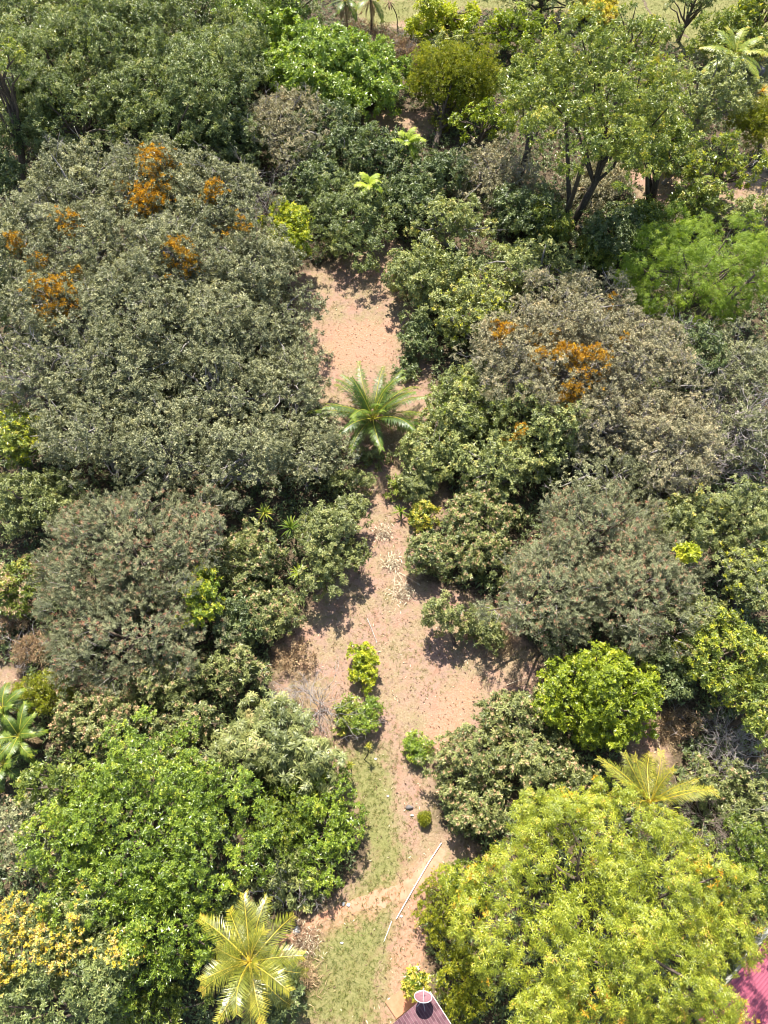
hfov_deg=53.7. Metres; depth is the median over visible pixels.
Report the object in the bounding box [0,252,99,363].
tree
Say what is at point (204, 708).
shrub
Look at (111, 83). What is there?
tree
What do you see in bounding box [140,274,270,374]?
tree
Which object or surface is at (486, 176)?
shrub
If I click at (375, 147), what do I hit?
tree
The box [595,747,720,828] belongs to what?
coconut palm
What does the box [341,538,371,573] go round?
shrub
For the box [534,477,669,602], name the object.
tree
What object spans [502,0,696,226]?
tree
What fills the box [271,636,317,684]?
shrub
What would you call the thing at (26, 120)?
tree
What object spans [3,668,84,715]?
shrub
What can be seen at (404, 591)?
debris heap
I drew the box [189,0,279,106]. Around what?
tree
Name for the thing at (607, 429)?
tree
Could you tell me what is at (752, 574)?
tree
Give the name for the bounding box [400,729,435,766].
shrub
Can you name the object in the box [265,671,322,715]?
bare shrub
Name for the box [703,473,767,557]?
tree
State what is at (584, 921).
tree
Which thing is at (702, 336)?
tree
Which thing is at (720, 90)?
tree
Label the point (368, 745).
stemmed rosette
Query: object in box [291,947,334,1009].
debris heap
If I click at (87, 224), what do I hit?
tree
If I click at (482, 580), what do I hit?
agave
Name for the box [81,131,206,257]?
tree
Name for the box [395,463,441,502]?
shrub
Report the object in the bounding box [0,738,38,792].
young palm
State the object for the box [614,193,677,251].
tree
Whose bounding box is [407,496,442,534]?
croton shrub
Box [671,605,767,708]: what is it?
tree
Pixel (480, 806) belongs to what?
shrub
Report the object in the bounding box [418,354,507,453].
tree
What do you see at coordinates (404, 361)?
shrub
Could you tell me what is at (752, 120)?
tree
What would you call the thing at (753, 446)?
tree
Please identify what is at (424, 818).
ball bush
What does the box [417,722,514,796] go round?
shrub
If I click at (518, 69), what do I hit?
tree
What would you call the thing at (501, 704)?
shrub
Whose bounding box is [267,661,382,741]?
bare shrub
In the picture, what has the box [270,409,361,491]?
tree
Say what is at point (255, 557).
shrub
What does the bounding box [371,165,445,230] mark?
tree
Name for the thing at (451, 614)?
tree
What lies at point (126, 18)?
tree
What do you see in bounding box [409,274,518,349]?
tree
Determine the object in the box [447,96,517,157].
tree
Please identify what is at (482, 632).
shrub
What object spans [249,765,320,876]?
tree
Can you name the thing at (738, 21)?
tree
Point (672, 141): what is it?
tree
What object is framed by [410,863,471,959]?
shrub
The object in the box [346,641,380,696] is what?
shrub
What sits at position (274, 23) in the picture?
tree
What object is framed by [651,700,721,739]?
shrub
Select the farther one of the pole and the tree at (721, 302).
the tree at (721, 302)
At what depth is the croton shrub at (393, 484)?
72.02 m
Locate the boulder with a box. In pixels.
[750,65,764,76]
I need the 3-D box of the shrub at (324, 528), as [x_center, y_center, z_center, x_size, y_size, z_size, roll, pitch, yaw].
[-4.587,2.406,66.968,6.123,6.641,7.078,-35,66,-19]
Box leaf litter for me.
[0,0,765,1023]
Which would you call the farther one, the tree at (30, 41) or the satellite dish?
the tree at (30, 41)
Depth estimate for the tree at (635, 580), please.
60.03 m
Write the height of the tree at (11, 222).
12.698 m
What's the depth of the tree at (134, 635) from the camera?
59.62 m
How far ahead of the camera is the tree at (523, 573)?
60.61 m
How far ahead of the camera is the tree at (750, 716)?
56.20 m
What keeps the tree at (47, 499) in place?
on the ground at (348, 338)
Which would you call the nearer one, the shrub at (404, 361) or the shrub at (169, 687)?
the shrub at (169, 687)
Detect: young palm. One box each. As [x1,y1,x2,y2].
[0,682,34,731]
[0,700,47,763]
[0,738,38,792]
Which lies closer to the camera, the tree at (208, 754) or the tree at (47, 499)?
the tree at (208, 754)
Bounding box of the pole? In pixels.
[396,843,441,918]
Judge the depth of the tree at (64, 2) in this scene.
98.35 m
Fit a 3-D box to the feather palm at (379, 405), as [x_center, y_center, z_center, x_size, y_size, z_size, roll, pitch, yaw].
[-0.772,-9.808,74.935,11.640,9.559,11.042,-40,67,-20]
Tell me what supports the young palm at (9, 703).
on the ground at (348, 338)
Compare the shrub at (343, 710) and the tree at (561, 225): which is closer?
the shrub at (343, 710)
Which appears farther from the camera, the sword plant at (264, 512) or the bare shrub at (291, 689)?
the sword plant at (264, 512)
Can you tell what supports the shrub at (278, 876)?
on the ground at (348, 338)
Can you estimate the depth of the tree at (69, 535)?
61.70 m
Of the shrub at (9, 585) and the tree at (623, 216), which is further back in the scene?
the tree at (623, 216)
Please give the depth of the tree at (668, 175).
92.44 m
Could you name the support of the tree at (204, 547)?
on the ground at (348, 338)
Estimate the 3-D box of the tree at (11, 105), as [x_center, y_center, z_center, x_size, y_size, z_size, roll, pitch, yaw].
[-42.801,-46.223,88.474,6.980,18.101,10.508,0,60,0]
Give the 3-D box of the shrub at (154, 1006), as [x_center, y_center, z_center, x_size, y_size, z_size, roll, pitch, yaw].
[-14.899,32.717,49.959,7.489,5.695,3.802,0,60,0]
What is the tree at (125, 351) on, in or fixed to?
on the ground at (348, 338)
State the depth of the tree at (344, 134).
92.29 m
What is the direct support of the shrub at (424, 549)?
on the ground at (348, 338)
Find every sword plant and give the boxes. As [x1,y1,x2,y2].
[256,502,272,531]
[277,516,301,547]
[287,564,306,583]
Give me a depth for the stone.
54.05 m
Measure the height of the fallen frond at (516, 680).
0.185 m
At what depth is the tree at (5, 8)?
94.94 m
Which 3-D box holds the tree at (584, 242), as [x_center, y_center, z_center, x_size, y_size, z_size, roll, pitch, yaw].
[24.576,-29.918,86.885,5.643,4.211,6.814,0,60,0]
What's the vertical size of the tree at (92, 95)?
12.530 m
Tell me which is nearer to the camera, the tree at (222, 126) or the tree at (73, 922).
the tree at (73, 922)
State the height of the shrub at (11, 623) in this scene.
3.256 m
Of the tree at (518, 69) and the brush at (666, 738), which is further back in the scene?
the tree at (518, 69)
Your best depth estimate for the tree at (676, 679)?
59.48 m
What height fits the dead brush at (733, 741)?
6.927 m
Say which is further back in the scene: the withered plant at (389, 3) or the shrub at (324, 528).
the withered plant at (389, 3)
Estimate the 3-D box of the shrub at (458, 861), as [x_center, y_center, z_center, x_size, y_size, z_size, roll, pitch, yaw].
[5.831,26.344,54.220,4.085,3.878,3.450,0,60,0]
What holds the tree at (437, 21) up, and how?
on the ground at (348, 338)
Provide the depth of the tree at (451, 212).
84.54 m
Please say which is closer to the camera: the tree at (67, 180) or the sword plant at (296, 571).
the sword plant at (296, 571)
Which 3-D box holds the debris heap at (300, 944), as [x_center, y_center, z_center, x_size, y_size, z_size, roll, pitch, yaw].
[-5.832,30.529,53.659,4.905,1.471,4.127,0,60,0]
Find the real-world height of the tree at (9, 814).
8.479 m
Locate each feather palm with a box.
[307,361,432,454]
[321,0,358,30]
[354,0,390,32]
[354,172,382,230]
[390,127,425,165]
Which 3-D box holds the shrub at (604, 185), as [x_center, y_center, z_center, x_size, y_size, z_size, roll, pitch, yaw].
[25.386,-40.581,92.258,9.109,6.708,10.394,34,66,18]
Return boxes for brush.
[644,705,697,757]
[654,767,754,860]
[673,694,767,791]
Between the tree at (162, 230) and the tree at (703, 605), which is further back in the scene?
the tree at (162, 230)
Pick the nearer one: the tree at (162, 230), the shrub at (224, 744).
the shrub at (224, 744)
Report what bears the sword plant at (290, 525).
on the ground at (348, 338)
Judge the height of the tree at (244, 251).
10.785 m
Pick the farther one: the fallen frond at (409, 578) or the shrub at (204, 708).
the fallen frond at (409, 578)
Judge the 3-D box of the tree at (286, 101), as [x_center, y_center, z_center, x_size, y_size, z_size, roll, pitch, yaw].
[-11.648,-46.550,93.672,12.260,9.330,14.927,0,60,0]
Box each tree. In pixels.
[0,0,63,62]
[0,0,114,133]
[0,33,29,201]
[0,54,80,155]
[0,137,29,209]
[0,189,76,283]
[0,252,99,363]
[0,265,41,325]
[0,317,101,417]
[0,401,54,475]
[0,467,92,543]
[0,784,84,884]
[0,883,78,1023]
[0,973,130,1023]
[3,70,154,173]
[9,747,116,813]
[13,703,285,961]
[17,129,138,250]
[20,189,147,309]
[20,380,156,487]
[22,476,203,617]
[28,565,246,696]
[35,0,104,55]
[38,877,131,978]
[44,322,190,431]
[47,0,194,84]
[51,243,191,364]
[57,917,148,1023]
[69,864,236,1016]
[72,23,202,150]
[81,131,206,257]
[95,391,235,496]
[98,201,242,308]
[118,6,259,149]
[118,81,267,170]
[133,740,224,792]
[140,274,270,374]
[141,0,246,75]
[143,324,288,435]
[148,484,227,576]
[154,145,287,252]
[175,560,225,628]
[180,410,295,513]
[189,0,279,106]
[191,87,273,173]
[194,210,306,313]
[207,0,310,74]
[227,268,329,385]
[243,81,335,171]
[244,327,333,442]
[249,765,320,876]
[257,196,315,275]
[258,16,385,118]
[269,0,325,23]
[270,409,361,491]
[274,97,368,172]
[277,158,355,224]
[286,761,369,898]
[307,170,401,272]
[333,25,413,122]
[342,120,425,187]
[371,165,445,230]
[381,233,486,310]
[393,413,464,482]
[396,304,446,360]
[402,32,506,151]
[403,0,482,43]
[403,147,478,201]
[403,192,498,250]
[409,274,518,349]
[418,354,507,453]
[420,589,478,646]
[435,424,556,505]
[435,771,767,1023]
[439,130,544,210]
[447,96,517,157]
[449,298,569,409]
[453,0,557,57]
[458,234,589,308]
[472,530,631,658]
[482,0,587,19]
[482,178,567,243]
[490,380,605,481]
[495,28,572,183]
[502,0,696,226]
[503,263,653,369]
[505,785,606,848]
[506,319,633,417]
[522,194,575,248]
[531,639,666,752]
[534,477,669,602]
[539,376,670,467]
[544,444,666,509]
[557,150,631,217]
[569,199,662,260]
[574,231,623,274]
[575,509,715,661]
[586,302,722,429]
[591,0,684,112]
[613,200,767,367]
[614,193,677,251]
[618,89,706,200]
[620,388,731,495]
[637,442,738,499]
[648,590,735,647]
[648,634,695,705]
[650,136,717,184]
[653,310,733,390]
[653,483,744,552]
[658,49,763,138]
[663,0,716,41]
[664,175,735,226]
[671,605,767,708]
[675,420,767,489]
[681,128,767,193]
[683,4,767,71]
[686,351,767,460]
[696,313,767,428]
[699,387,767,474]
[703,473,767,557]
[711,541,767,611]
[718,810,767,919]
[721,193,767,231]
[723,0,767,52]
[723,674,767,751]
[724,94,767,160]
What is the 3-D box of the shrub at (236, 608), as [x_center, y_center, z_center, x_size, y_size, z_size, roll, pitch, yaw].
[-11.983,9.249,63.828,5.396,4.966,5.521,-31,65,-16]
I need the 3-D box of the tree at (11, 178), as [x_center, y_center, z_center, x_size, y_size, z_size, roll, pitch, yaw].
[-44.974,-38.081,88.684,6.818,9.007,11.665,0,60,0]
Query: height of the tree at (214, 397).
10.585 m
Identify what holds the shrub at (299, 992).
on the ground at (348, 338)
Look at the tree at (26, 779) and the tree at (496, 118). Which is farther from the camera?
the tree at (496, 118)
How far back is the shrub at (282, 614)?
63.53 m
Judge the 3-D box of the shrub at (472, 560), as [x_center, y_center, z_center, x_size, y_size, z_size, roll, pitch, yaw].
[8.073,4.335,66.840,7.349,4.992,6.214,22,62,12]
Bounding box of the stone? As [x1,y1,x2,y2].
[293,926,300,934]
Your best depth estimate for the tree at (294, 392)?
72.33 m
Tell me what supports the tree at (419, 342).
on the ground at (348, 338)
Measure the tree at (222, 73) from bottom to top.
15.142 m
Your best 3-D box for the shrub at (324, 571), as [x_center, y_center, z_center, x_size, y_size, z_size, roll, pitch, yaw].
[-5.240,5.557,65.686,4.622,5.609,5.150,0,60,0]
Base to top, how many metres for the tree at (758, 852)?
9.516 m
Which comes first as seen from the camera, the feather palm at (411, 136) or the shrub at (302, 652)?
the shrub at (302, 652)
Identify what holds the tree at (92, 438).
on the ground at (348, 338)
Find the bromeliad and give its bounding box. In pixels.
[757,84,767,95]
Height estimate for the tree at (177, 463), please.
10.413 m
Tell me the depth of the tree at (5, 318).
78.12 m
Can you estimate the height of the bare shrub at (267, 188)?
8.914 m
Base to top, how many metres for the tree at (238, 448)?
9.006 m
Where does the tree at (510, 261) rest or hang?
on the ground at (348, 338)
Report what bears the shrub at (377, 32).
on the ground at (348, 338)
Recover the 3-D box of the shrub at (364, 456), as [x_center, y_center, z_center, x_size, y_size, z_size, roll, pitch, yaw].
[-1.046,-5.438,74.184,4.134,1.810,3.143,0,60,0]
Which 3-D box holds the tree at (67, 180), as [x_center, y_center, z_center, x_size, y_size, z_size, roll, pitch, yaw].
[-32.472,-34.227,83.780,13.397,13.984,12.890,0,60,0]
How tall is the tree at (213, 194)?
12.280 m
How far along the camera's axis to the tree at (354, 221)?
85.11 m
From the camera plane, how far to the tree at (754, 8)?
103.91 m
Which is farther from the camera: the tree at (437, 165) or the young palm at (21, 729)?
the tree at (437, 165)
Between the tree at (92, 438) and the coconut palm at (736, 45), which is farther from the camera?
the coconut palm at (736, 45)
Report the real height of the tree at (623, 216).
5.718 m
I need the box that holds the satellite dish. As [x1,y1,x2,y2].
[414,988,431,1009]
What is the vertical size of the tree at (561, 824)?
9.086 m
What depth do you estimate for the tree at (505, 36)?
105.86 m
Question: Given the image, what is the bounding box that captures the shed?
[696,928,767,1023]
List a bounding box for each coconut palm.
[195,890,308,1023]
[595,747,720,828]
[698,25,767,78]
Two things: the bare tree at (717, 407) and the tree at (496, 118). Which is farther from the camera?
the tree at (496, 118)
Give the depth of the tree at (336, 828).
55.09 m
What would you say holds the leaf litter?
on the ground at (348, 338)
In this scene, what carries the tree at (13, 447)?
on the ground at (348, 338)
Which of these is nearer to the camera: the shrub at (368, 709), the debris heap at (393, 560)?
the shrub at (368, 709)
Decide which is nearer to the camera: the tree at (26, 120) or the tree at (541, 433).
the tree at (541, 433)
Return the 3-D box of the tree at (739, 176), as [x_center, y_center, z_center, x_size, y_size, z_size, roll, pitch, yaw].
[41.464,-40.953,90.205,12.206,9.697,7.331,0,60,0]
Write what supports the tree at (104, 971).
on the ground at (348, 338)
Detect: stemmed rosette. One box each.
[344,760,354,778]
[364,741,371,759]
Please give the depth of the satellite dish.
48.73 m
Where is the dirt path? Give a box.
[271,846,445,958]
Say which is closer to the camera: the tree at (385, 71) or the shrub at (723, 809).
the shrub at (723, 809)
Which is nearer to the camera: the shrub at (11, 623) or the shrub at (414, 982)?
the shrub at (414, 982)
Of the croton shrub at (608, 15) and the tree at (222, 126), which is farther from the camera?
the croton shrub at (608, 15)
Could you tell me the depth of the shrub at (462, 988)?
50.01 m
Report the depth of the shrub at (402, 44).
107.59 m
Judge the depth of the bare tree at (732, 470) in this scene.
70.47 m
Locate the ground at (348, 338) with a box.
[0,0,767,1023]
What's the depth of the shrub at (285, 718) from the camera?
58.17 m
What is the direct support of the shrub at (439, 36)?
on the ground at (348, 338)
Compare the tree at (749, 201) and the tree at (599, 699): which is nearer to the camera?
the tree at (599, 699)
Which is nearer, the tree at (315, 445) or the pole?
the pole
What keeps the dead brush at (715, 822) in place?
on the ground at (348, 338)
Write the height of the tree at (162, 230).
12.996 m
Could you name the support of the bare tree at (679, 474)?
on the ground at (348, 338)
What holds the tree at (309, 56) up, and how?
on the ground at (348, 338)
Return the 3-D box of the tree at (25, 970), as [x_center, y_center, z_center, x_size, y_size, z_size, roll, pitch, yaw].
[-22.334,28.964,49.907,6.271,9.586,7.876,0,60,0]
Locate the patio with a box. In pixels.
[385,990,415,1018]
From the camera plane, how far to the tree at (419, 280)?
80.33 m
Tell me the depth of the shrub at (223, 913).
52.00 m
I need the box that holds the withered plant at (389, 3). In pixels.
[383,0,397,25]
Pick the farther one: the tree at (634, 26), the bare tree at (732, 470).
the tree at (634, 26)
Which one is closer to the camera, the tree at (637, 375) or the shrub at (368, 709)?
the shrub at (368, 709)
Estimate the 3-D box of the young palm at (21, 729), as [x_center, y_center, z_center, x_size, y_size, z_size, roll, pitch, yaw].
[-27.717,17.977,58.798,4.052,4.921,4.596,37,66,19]
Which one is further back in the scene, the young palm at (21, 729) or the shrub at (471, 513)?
the shrub at (471, 513)
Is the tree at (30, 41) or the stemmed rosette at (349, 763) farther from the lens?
the tree at (30, 41)
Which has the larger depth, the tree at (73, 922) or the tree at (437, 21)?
the tree at (437, 21)
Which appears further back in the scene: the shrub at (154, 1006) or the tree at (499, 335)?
the tree at (499, 335)
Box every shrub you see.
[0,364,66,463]
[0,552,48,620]
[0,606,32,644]
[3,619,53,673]
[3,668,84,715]
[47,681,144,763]
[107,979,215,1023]
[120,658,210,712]
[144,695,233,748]
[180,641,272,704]
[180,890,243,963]
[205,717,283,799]
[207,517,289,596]
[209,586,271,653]
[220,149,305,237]
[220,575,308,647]
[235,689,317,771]
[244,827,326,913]
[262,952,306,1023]
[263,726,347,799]
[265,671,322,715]
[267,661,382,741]
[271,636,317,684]
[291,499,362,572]
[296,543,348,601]
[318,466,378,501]
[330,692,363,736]
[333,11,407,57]
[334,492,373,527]
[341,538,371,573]
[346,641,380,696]
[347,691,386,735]
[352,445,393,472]
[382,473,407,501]
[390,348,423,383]
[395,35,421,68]
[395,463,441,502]
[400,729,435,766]
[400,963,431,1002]
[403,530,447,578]
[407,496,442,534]
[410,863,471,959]
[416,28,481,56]
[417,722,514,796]
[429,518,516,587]
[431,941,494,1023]
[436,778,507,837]
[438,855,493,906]
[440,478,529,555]
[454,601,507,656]
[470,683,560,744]
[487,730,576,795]
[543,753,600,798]
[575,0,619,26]
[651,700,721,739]
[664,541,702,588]
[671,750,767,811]
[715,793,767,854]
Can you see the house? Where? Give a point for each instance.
(431, 1013)
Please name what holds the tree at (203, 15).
on the ground at (348, 338)
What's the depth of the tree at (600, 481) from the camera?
67.91 m
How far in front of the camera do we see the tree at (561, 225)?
86.39 m
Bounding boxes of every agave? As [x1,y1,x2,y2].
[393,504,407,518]
[474,572,493,590]
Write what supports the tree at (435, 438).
on the ground at (348, 338)
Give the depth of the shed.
49.53 m
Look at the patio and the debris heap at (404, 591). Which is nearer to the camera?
the patio
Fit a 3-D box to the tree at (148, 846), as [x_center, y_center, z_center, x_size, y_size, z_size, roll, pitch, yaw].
[-16.117,21.123,53.089,16.863,12.118,14.690,-19,62,-11]
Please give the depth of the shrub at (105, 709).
58.31 m
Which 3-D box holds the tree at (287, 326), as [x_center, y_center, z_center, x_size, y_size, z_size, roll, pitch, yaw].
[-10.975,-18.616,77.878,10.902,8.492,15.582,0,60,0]
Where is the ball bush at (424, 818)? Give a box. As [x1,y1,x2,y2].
[417,810,431,827]
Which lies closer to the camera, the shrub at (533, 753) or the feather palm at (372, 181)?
the shrub at (533, 753)
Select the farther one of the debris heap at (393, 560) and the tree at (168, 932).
the debris heap at (393, 560)
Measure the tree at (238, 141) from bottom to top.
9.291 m
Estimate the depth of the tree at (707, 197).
88.00 m
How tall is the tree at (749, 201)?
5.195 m
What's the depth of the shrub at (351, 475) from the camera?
71.12 m
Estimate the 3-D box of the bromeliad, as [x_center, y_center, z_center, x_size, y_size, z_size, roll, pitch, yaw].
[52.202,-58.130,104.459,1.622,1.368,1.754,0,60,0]
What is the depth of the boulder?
106.38 m
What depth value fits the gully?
115.17 m
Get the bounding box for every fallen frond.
[400,573,418,584]
[507,677,526,684]
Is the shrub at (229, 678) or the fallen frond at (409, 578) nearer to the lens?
the shrub at (229, 678)
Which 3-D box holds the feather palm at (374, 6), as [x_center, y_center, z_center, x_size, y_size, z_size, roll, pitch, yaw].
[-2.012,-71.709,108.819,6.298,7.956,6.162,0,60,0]
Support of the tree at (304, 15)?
on the ground at (348, 338)
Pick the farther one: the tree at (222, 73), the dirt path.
the tree at (222, 73)
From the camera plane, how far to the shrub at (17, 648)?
63.20 m
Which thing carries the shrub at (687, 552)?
on the ground at (348, 338)
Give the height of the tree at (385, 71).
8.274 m
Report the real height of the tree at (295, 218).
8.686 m
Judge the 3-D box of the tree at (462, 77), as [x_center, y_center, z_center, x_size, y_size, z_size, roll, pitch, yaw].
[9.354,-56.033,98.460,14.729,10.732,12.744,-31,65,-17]
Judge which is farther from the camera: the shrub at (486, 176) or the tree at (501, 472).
the shrub at (486, 176)
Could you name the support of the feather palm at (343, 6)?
on the ground at (348, 338)
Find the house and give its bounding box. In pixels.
[393,992,450,1023]
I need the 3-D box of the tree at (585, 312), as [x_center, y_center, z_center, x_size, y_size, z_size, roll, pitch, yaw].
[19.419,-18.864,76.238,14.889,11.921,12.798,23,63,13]
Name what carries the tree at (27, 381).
on the ground at (348, 338)
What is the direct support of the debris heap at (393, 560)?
on the ground at (348, 338)
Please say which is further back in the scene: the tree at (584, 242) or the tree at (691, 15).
the tree at (691, 15)
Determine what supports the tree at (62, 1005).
on the ground at (348, 338)
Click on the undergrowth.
(512, 916)
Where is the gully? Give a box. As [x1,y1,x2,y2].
[642,0,688,37]
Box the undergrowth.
[0,0,767,1023]
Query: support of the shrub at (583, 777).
on the ground at (348, 338)
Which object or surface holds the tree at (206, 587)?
on the ground at (348, 338)
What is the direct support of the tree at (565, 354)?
on the ground at (348, 338)
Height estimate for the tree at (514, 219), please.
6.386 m
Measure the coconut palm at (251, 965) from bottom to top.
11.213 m
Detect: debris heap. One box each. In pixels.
[270,912,332,969]
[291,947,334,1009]
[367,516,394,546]
[378,549,404,571]
[385,574,415,606]
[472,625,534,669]
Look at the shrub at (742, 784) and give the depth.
56.70 m
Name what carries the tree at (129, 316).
on the ground at (348, 338)
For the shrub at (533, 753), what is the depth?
57.01 m
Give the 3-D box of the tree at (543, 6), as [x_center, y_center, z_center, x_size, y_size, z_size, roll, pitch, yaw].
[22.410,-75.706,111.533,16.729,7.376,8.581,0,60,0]
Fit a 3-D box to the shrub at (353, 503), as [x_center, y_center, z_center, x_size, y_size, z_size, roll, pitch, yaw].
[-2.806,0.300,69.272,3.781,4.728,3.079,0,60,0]
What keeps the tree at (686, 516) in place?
on the ground at (348, 338)
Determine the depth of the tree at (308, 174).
88.98 m
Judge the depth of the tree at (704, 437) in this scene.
67.23 m
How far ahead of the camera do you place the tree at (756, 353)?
73.36 m

